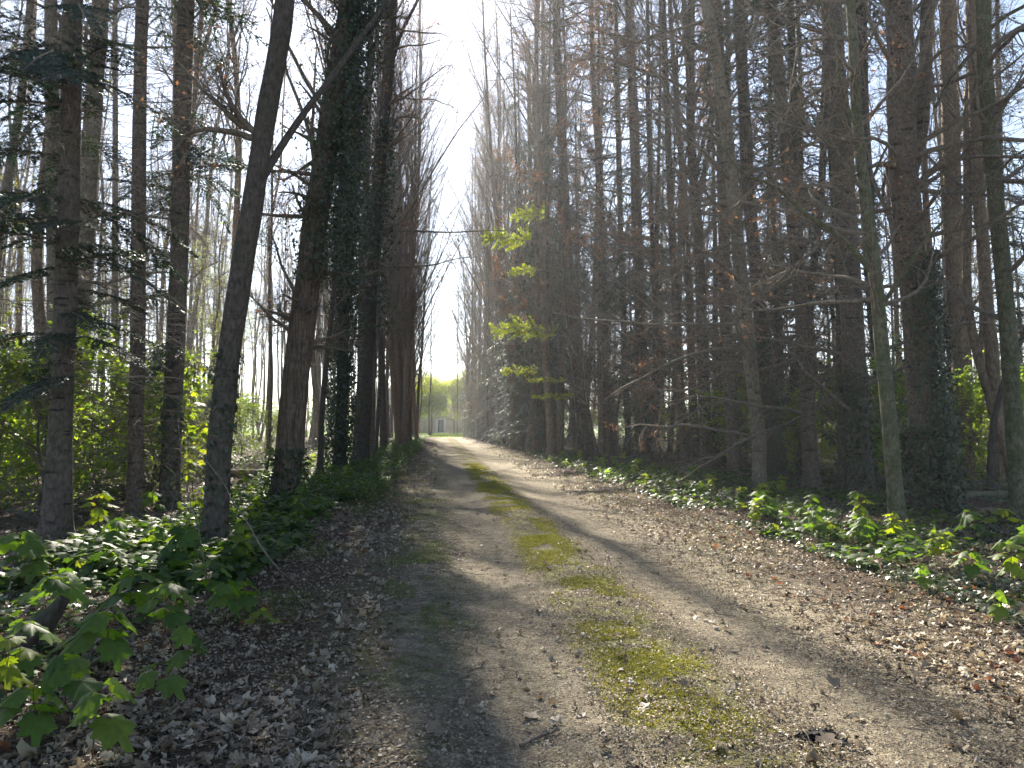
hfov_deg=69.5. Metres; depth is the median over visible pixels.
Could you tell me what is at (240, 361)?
slender tree
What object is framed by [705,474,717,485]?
maple seedling
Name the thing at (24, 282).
slender tree
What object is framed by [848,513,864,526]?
maple seedling
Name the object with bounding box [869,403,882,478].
maple sapling
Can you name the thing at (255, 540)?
maple seedling
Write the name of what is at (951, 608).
fallen stick
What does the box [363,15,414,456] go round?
slender tree
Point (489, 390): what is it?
silver fir
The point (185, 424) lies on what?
maple sapling
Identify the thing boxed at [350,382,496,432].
house
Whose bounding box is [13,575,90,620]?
maple seedling
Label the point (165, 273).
slender tree
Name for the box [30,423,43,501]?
maple sapling
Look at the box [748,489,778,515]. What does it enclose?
maple seedling
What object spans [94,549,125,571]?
maple seedling
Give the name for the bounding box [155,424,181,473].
maple sapling
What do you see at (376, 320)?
hornbeam tree
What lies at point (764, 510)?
maple seedling
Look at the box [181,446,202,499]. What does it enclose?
maple sapling
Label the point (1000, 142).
slender tree
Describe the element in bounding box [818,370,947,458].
leafy shrub
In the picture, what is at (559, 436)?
tall tree
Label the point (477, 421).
silver fir
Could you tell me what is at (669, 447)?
spruce tree
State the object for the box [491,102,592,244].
hornbeam tree
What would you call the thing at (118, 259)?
slender tree
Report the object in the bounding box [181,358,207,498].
maple sapling
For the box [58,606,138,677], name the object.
maple seedling
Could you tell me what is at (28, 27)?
slender tree
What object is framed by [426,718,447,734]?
dry leaf
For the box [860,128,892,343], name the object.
spruce tree
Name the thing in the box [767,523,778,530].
maple seedling
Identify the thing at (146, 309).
slender tree
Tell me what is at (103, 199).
slender tree
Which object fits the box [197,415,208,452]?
maple sapling
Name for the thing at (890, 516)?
maple seedling
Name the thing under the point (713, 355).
fir tree
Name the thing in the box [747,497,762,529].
maple seedling
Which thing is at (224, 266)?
slender tree
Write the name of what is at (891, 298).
spruce tree
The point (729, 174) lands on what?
beech tree
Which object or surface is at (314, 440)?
slender tree
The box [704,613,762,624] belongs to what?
fallen twig
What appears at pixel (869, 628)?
fallen twig
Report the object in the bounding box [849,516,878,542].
maple seedling
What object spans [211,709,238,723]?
dry leaf
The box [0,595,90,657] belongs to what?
rotten stump
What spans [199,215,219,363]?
slender tree
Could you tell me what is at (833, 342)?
spruce tree
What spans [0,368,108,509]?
leafy shrub
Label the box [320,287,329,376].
slender tree
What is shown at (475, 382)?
hornbeam tree
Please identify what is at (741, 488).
maple seedling
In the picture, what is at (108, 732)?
maple seedling
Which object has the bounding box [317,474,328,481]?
maple seedling
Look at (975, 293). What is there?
spruce tree
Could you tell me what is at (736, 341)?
young beech
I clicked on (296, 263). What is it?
slender tree
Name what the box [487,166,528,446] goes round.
fir tree
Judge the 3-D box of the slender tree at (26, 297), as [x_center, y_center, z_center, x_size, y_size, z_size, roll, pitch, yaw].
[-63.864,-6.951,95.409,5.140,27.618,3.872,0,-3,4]
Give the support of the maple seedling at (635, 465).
on the ground at (456, 451)
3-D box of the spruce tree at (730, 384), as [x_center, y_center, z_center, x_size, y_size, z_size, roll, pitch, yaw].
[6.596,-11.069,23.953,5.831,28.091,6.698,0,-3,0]
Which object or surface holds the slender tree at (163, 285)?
on the ground at (456, 451)
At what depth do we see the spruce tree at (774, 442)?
20.60 m
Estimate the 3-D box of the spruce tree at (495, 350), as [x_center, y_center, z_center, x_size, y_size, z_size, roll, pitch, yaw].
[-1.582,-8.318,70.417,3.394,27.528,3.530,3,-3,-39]
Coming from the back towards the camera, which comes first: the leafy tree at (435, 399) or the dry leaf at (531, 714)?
the leafy tree at (435, 399)
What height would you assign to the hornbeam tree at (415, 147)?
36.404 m
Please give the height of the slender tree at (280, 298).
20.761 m
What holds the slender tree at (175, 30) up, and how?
on the ground at (456, 451)
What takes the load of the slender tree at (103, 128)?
on the ground at (456, 451)
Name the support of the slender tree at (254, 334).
on the ground at (456, 451)
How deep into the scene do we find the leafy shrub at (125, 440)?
19.99 m
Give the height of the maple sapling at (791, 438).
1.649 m
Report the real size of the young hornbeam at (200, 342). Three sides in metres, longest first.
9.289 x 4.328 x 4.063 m
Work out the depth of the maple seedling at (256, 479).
18.09 m
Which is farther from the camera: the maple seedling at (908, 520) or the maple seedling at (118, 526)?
the maple seedling at (908, 520)
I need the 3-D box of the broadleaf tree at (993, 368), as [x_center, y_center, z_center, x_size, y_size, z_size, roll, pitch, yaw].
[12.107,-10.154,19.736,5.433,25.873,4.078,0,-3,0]
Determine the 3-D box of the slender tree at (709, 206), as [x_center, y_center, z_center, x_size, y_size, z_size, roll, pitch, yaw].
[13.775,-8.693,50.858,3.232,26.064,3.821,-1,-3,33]
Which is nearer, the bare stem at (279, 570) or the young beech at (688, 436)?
the bare stem at (279, 570)
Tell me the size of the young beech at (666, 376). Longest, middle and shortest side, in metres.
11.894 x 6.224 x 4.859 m
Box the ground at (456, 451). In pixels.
[0,427,1023,767]
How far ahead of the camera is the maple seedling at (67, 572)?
5.89 m
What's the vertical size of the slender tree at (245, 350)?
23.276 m
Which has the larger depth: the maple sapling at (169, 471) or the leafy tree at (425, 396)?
the leafy tree at (425, 396)
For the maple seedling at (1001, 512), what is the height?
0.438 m
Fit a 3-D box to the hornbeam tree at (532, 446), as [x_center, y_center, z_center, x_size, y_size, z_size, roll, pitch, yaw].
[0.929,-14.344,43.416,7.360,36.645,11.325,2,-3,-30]
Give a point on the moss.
(680, 694)
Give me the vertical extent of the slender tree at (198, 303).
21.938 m
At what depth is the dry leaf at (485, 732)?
3.88 m
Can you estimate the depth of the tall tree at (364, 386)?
27.14 m
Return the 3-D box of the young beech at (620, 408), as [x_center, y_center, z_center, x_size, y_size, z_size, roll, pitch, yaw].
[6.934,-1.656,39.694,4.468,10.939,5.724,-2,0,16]
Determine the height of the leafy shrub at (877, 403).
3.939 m
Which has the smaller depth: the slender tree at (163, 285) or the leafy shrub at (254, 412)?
the slender tree at (163, 285)
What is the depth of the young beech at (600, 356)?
43.72 m
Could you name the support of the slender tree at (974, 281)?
on the ground at (456, 451)
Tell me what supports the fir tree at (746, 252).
on the ground at (456, 451)
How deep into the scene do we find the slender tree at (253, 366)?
75.56 m
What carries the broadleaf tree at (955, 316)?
on the ground at (456, 451)
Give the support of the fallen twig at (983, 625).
on the ground at (456, 451)
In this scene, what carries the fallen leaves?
on the ground at (456, 451)
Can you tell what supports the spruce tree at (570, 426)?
on the ground at (456, 451)
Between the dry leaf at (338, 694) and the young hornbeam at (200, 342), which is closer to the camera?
the dry leaf at (338, 694)
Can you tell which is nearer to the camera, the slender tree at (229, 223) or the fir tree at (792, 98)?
the fir tree at (792, 98)
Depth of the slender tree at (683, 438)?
27.43 m
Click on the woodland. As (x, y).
(277, 407)
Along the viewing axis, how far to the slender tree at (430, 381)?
104.21 m
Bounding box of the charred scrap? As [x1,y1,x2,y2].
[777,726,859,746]
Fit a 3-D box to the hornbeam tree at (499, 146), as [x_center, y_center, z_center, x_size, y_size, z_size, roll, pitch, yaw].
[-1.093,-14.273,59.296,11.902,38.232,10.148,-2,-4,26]
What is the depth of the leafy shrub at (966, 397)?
19.84 m
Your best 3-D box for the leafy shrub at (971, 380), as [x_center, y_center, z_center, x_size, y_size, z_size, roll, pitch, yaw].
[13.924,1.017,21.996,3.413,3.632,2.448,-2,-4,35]
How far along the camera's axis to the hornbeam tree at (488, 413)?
64.91 m
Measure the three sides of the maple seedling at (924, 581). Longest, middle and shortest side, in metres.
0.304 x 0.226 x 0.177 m
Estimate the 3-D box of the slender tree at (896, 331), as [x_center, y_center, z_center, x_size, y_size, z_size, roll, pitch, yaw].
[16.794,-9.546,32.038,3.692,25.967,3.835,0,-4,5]
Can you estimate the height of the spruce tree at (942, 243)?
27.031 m
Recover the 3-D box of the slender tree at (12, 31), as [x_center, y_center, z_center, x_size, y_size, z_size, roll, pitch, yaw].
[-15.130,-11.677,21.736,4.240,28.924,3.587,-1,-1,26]
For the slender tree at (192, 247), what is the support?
on the ground at (456, 451)
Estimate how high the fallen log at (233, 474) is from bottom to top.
1.112 m
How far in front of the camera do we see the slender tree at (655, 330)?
30.32 m
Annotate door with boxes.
[438,420,443,431]
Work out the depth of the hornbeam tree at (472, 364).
88.39 m
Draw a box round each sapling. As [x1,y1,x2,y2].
[0,454,3,516]
[10,441,33,506]
[15,375,44,497]
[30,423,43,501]
[112,391,127,494]
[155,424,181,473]
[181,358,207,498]
[181,418,193,481]
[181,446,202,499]
[184,415,198,476]
[193,420,207,474]
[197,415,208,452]
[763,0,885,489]
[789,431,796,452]
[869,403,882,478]
[958,432,967,471]
[963,20,1023,490]
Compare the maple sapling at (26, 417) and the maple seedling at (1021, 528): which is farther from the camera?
the maple sapling at (26, 417)
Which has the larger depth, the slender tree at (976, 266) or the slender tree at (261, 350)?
the slender tree at (261, 350)
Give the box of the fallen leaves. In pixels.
[0,393,1023,767]
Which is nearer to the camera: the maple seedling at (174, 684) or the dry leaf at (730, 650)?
the maple seedling at (174, 684)
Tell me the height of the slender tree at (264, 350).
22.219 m
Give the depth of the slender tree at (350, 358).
61.24 m
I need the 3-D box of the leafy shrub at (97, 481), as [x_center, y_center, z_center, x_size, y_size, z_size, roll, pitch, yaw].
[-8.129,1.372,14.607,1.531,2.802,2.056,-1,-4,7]
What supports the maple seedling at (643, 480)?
on the ground at (456, 451)
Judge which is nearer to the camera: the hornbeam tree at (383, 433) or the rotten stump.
the rotten stump
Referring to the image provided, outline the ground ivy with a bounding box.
[0,452,1023,726]
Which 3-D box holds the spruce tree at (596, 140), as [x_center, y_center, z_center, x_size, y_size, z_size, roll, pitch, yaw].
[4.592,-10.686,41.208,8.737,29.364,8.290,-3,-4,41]
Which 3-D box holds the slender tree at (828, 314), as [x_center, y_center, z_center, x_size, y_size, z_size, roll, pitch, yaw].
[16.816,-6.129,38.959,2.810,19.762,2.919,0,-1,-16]
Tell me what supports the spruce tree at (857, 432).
on the ground at (456, 451)
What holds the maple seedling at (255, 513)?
on the ground at (456, 451)
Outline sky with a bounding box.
[0,0,1023,426]
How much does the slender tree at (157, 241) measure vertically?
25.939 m
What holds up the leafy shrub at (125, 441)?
on the ground at (456, 451)
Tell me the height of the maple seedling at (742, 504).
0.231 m
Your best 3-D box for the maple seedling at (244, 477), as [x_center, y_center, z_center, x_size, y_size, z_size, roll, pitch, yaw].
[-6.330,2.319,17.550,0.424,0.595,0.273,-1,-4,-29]
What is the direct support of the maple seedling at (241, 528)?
on the ground at (456, 451)
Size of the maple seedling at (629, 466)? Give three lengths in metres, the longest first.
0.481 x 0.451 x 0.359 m
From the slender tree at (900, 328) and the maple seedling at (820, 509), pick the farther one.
the slender tree at (900, 328)
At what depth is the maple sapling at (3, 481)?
12.18 m
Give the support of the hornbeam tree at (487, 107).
on the ground at (456, 451)
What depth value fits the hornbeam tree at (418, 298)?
68.32 m
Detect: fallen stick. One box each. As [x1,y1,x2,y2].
[131,740,183,749]
[232,730,376,746]
[519,727,559,747]
[927,606,985,614]
[982,696,1007,724]
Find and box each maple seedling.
[0,530,50,585]
[0,621,62,689]
[0,634,45,696]
[0,681,67,747]
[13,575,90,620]
[17,539,54,584]
[28,567,83,613]
[37,653,104,725]
[52,554,73,567]
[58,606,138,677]
[64,677,136,765]
[67,560,93,570]
[78,491,118,532]
[94,517,129,545]
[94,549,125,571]
[95,569,164,623]
[104,539,136,550]
[131,582,195,649]
[132,662,189,713]
[136,526,168,550]
[137,491,167,519]
[156,524,201,558]
[156,581,193,628]
[160,535,196,562]
[165,626,208,679]
[183,486,203,511]
[184,559,231,606]
[188,547,206,559]
[204,579,241,624]
[206,547,247,560]
[229,578,260,616]
[230,490,256,508]
[230,522,258,561]
[234,479,247,489]
[238,470,251,483]
[241,500,264,522]
[241,537,265,544]
[242,608,283,640]
[245,486,254,497]
[252,496,260,509]
[253,475,267,482]
[289,498,305,516]
[294,485,312,499]
[305,453,315,469]
[310,475,322,483]
[311,496,329,510]
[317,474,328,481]
[342,468,357,478]
[605,467,617,478]
[624,462,634,469]
[630,459,639,472]
[636,473,648,484]
[691,481,705,493]
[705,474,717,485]
[734,492,745,501]
[736,487,746,494]
[736,502,746,512]
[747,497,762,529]
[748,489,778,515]
[749,495,781,523]
[751,483,771,491]
[755,501,773,517]
[767,480,776,490]
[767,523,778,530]
[776,475,786,493]
[778,508,792,523]
[795,508,813,519]
[801,510,828,540]
[804,494,822,508]
[811,505,830,518]
[817,521,845,541]
[844,533,859,541]
[846,491,874,518]
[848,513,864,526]
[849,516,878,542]
[852,525,872,540]
[882,511,903,538]
[883,515,902,522]
[904,519,914,525]
[913,564,933,591]
[925,529,944,567]
[936,531,957,559]
[950,550,991,584]
[953,510,985,534]
[980,508,1023,534]
[987,590,1009,625]
[989,540,1023,596]
[1005,533,1023,558]
[1017,524,1023,533]
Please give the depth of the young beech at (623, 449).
40.16 m
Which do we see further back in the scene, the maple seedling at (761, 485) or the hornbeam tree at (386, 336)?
the hornbeam tree at (386, 336)
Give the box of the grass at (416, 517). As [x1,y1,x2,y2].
[188,432,1008,696]
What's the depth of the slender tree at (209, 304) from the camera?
98.02 m
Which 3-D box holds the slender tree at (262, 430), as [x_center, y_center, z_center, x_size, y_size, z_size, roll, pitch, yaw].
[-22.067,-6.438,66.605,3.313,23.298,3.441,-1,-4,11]
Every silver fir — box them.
[456,316,477,436]
[459,287,482,438]
[465,259,505,441]
[475,254,513,444]
[487,213,521,446]
[509,177,574,448]
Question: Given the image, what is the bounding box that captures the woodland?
[35,392,834,430]
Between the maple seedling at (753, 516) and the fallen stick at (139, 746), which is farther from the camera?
the maple seedling at (753, 516)
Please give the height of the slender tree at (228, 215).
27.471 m
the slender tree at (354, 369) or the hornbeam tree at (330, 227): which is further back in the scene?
the slender tree at (354, 369)
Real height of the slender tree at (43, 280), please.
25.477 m
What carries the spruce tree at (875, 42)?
on the ground at (456, 451)
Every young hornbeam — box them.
[0,159,39,354]
[90,265,152,419]
[161,195,276,422]
[164,300,212,421]
[189,252,279,451]
[195,299,266,437]
[479,179,597,459]
[501,222,613,459]
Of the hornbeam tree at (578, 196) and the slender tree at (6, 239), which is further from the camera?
the hornbeam tree at (578, 196)
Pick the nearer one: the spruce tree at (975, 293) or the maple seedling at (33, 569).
the maple seedling at (33, 569)
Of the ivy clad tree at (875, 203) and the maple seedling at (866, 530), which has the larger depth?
the ivy clad tree at (875, 203)
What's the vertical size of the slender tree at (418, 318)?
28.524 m
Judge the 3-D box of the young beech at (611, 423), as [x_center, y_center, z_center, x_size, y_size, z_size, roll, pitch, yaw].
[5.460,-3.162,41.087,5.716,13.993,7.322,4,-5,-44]
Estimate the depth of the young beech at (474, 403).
73.59 m
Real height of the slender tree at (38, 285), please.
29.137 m
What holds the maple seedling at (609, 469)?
on the ground at (456, 451)
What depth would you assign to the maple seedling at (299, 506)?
11.52 m
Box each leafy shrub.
[0,298,51,513]
[0,299,149,519]
[0,323,156,517]
[0,351,83,494]
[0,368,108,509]
[0,380,115,512]
[0,386,32,506]
[0,415,36,502]
[1,385,43,495]
[4,340,43,484]
[14,314,216,492]
[73,351,157,498]
[73,392,127,506]
[90,392,157,481]
[93,362,202,481]
[99,356,189,489]
[104,402,155,478]
[110,339,212,492]
[112,400,162,483]
[152,372,240,477]
[195,376,250,460]
[232,391,275,460]
[235,393,260,446]
[235,419,260,443]
[243,400,277,459]
[305,410,312,440]
[592,417,597,441]
[660,404,679,450]
[687,372,749,468]
[689,374,788,465]
[693,373,751,461]
[742,370,832,463]
[779,389,836,474]
[791,357,837,470]
[817,392,837,462]
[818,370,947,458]
[832,369,907,476]
[833,362,948,475]
[866,333,981,476]
[941,357,989,480]
[948,350,1023,474]
[954,363,1023,471]
[982,411,989,458]
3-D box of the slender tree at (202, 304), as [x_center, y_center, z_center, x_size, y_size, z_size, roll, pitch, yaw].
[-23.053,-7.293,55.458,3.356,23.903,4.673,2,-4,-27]
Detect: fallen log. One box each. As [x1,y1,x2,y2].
[6,488,40,523]
[33,486,124,505]
[231,454,311,478]
[667,465,799,474]
[904,466,1007,499]
[962,484,1007,515]
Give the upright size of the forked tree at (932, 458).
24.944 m
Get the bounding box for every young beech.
[446,346,482,435]
[450,347,473,421]
[463,355,481,436]
[465,333,496,440]
[540,216,635,452]
[553,185,673,456]
[554,326,594,444]
[556,324,600,423]
[578,250,632,448]
[584,319,634,427]
[587,252,670,414]
[588,271,663,452]
[604,169,718,457]
[604,260,669,413]
[605,266,671,451]
[619,264,685,408]
[648,216,764,454]
[685,0,1010,526]
[685,239,768,455]
[692,90,836,456]
[698,204,829,416]
[740,248,789,378]
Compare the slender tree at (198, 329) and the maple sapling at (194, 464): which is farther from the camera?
the slender tree at (198, 329)
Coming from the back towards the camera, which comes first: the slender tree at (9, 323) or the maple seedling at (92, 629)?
the slender tree at (9, 323)
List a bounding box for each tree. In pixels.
[0,0,34,484]
[0,0,35,65]
[0,0,44,357]
[0,0,45,328]
[0,0,168,502]
[0,0,232,488]
[0,0,274,538]
[0,0,286,515]
[0,3,38,368]
[0,8,41,368]
[1,238,15,352]
[1,268,22,332]
[2,0,310,511]
[2,144,34,307]
[4,137,38,361]
[10,210,30,331]
[11,229,33,348]
[11,254,28,360]
[14,270,33,361]
[16,248,31,328]
[18,2,112,241]
[19,127,46,353]
[31,1,160,362]
[43,235,46,314]
[58,1,131,454]
[71,0,388,539]
[82,6,134,351]
[85,0,164,474]
[93,115,119,382]
[95,166,120,390]
[96,130,129,360]
[96,153,161,388]
[97,169,118,319]
[118,156,167,340]
[120,191,130,365]
[121,178,153,389]
[126,24,221,351]
[126,70,171,311]
[127,0,200,366]
[127,200,158,339]
[146,0,195,342]
[146,64,172,344]
[146,149,165,303]
[146,226,159,364]
[150,211,168,344]
[150,274,160,349]
[153,29,216,435]
[153,84,209,319]
[154,0,241,475]
[154,141,213,336]
[159,0,259,459]
[169,158,213,422]
[186,0,258,382]
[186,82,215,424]
[187,0,270,467]
[187,180,206,396]
[187,214,216,411]
[190,142,222,427]
[193,169,221,406]
[194,143,231,398]
[196,200,227,378]
[197,147,229,337]
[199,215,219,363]
[200,222,214,411]
[204,0,421,498]
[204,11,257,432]
[204,250,224,314]
[207,119,250,397]
[208,96,247,385]
[211,196,232,342]
[234,0,300,462]
[237,264,260,441]
[238,290,253,390]
[240,310,256,436]
[242,255,264,426]
[244,186,276,441]
[245,274,258,437]
[251,197,276,435]
[251,291,273,425]
[253,200,279,441]
[253,246,276,439]
[254,27,309,450]
[258,257,274,404]
[259,285,274,391]
[263,177,298,382]
[267,206,290,404]
[272,221,292,373]
[273,199,297,351]
[273,278,292,374]
[275,249,293,365]
[276,106,318,291]
[277,193,298,306]
[279,3,395,447]
[283,224,300,346]
[290,0,409,475]
[290,22,365,453]
[294,0,497,367]
[294,3,389,473]
[299,0,337,448]
[302,157,330,444]
[304,0,468,449]
[305,179,329,442]
[305,336,315,436]
[309,71,339,425]
[310,209,331,418]
[315,3,455,441]
[320,222,332,437]
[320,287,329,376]
[323,0,453,446]
[324,0,489,444]
[347,310,357,419]
[351,0,507,467]
[352,270,357,434]
[353,139,434,392]
[354,19,440,444]
[355,2,413,451]
[355,215,423,437]
[358,42,442,411]
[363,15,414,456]
[373,14,473,428]
[375,317,386,419]
[381,28,467,442]
[385,9,463,399]
[385,146,437,389]
[386,120,432,375]
[387,169,448,439]
[389,394,393,436]
[390,0,475,398]
[392,125,466,435]
[394,101,425,408]
[395,199,416,391]
[396,172,431,364]
[408,209,430,423]
[413,137,469,437]
[414,234,444,435]
[415,0,533,448]
[415,267,429,429]
[416,369,453,434]
[416,372,437,433]
[422,277,443,434]
[426,34,522,442]
[428,0,541,444]
[431,93,524,434]
[434,371,467,433]
[436,141,492,437]
[440,115,492,436]
[440,148,491,435]
[445,86,517,439]
[445,121,508,428]
[445,283,465,434]
[446,0,616,455]
[448,365,485,428]
[451,32,555,445]
[456,235,473,426]
[461,10,582,411]
[463,0,600,452]
[465,85,555,327]
[466,42,526,443]
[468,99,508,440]
[479,202,507,424]
[480,0,630,456]
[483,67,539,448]
[484,0,616,434]
[484,8,555,449]
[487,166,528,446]
[490,0,582,451]
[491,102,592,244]
[497,3,598,453]
[500,0,611,455]
[502,0,663,453]
[510,101,582,258]
[520,1,686,452]
[525,65,615,446]
[527,0,658,456]
[542,0,714,460]
[549,0,731,462]
[549,0,790,468]
[553,0,892,485]
[561,0,800,466]
[565,53,594,441]
[568,148,609,351]
[570,0,734,463]
[572,0,617,431]
[584,0,804,469]
[588,120,613,444]
[592,223,632,442]
[600,0,695,459]
[612,0,813,454]
[624,0,805,473]
[626,0,942,486]
[627,0,671,419]
[642,115,676,446]
[645,105,666,430]
[646,22,712,452]
[647,50,689,455]
[652,0,868,480]
[657,71,707,440]
[659,185,677,442]
[661,14,750,461]
[684,103,716,409]
[700,116,717,296]
[701,0,870,402]
[706,0,1023,494]
[708,85,774,429]
[709,0,896,471]
[734,2,835,467]
[747,9,812,165]
[767,29,832,448]
[769,2,827,369]
[774,0,1023,518]
[795,0,965,475]
[815,111,833,450]
[815,150,836,444]
[816,0,919,466]
[816,5,884,250]
[847,18,886,431]
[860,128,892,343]
[862,251,871,387]
[863,0,1023,515]
[866,0,1023,481]
[868,5,939,399]
[871,0,951,468]
[874,116,932,310]
[876,144,901,439]
[892,275,901,361]
[913,4,964,256]
[913,4,975,399]
[915,0,1023,470]
[919,31,973,388]
[923,18,1014,466]
[937,0,1019,481]
[939,0,1023,448]
[959,1,1022,243]
[961,85,989,304]
[971,216,994,315]
[972,229,992,444]
[978,187,1023,345]
[994,131,1023,409]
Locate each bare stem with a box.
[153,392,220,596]
[202,439,295,586]
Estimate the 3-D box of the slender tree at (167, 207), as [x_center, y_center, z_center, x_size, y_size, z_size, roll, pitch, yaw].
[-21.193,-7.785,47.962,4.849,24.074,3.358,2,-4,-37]
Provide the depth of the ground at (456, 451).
5.54 m
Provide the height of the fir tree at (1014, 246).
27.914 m
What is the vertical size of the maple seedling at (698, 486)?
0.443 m
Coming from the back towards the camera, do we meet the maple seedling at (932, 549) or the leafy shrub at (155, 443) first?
the leafy shrub at (155, 443)
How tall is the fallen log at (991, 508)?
1.182 m
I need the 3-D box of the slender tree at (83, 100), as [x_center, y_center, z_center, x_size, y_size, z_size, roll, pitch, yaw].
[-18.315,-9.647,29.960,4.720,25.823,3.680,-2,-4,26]
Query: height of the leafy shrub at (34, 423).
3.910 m
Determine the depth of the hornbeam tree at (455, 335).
86.31 m
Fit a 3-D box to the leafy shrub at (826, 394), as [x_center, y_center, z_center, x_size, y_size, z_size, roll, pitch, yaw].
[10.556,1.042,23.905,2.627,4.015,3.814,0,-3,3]
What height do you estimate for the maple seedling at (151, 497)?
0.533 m
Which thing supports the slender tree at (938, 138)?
on the ground at (456, 451)
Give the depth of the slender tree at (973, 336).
19.30 m
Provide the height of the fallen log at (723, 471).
1.035 m
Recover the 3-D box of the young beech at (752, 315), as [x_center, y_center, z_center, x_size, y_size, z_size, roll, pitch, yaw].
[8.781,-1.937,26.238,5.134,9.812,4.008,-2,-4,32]
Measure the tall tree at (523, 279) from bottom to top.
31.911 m
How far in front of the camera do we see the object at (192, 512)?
6.62 m
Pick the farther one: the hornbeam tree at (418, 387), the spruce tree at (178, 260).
the hornbeam tree at (418, 387)
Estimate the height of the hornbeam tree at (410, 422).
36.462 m
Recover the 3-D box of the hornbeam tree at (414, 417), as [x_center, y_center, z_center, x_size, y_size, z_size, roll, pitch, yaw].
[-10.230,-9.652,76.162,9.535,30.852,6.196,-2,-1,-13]
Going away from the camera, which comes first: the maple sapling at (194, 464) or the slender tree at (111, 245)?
the maple sapling at (194, 464)
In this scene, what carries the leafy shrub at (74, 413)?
on the ground at (456, 451)
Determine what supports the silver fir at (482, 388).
on the ground at (456, 451)
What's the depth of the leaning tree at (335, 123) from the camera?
14.91 m
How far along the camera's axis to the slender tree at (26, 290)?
78.96 m
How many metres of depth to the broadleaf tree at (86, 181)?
17.68 m
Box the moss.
[462,463,853,767]
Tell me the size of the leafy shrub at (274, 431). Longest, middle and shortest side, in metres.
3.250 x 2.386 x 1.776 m
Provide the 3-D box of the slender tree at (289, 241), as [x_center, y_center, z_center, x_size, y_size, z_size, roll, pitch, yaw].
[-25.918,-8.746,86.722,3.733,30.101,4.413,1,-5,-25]
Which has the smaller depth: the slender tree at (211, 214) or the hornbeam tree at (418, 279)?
the slender tree at (211, 214)
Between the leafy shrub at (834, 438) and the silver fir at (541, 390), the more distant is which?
the silver fir at (541, 390)
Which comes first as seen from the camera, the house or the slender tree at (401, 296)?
the slender tree at (401, 296)
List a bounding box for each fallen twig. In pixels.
[377,697,399,725]
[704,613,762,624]
[729,599,771,611]
[802,729,832,764]
[852,625,884,631]
[873,625,918,636]
[971,620,995,629]
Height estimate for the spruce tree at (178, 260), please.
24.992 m
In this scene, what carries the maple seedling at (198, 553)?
on the ground at (456, 451)
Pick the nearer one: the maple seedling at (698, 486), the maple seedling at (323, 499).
the maple seedling at (323, 499)
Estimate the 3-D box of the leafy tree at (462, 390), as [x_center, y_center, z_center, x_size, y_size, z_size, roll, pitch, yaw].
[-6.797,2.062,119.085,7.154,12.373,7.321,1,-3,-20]
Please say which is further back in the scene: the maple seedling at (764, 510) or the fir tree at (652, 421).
the fir tree at (652, 421)
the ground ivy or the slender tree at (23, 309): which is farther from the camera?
the slender tree at (23, 309)
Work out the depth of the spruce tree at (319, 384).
68.47 m
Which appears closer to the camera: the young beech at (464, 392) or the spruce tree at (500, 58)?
the spruce tree at (500, 58)
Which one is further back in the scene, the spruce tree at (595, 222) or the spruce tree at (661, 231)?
the spruce tree at (661, 231)
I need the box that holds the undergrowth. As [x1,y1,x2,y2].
[0,434,1023,703]
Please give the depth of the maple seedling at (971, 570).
7.31 m
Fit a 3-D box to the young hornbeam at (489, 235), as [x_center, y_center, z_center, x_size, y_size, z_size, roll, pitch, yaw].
[1.635,-2.958,32.732,5.497,12.900,3.722,3,-4,-41]
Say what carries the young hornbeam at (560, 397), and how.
on the ground at (456, 451)
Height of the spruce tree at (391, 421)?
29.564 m
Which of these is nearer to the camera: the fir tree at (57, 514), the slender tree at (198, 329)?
the fir tree at (57, 514)
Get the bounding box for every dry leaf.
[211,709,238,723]
[327,692,348,704]
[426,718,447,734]
[474,729,489,735]
[520,711,538,717]
[637,702,649,711]
[721,646,739,654]
[825,674,840,687]
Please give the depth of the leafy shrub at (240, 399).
30.82 m
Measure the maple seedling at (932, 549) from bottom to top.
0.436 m
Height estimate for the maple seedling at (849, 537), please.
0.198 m
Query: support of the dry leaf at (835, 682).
on the ground at (456, 451)
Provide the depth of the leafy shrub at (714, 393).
26.86 m
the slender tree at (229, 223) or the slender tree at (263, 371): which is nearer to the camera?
the slender tree at (229, 223)
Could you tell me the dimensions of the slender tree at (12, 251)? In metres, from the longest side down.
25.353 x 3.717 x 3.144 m
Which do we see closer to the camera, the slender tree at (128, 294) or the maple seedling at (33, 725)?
the maple seedling at (33, 725)
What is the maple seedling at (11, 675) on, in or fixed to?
on the ground at (456, 451)
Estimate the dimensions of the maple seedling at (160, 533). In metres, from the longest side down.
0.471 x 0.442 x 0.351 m
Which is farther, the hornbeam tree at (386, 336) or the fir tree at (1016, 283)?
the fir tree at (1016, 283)
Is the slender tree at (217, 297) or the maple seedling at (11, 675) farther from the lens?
the slender tree at (217, 297)
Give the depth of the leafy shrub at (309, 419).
67.14 m
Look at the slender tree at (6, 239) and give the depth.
32.45 m
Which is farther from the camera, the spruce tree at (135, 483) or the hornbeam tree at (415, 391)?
the hornbeam tree at (415, 391)
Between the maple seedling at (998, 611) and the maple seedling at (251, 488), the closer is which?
the maple seedling at (998, 611)
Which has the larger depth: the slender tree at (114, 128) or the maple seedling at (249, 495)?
the slender tree at (114, 128)
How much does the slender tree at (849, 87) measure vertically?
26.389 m
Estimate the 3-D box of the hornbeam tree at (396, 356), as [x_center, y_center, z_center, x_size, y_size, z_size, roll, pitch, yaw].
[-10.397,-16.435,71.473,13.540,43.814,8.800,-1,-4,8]
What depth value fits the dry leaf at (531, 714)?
4.10 m

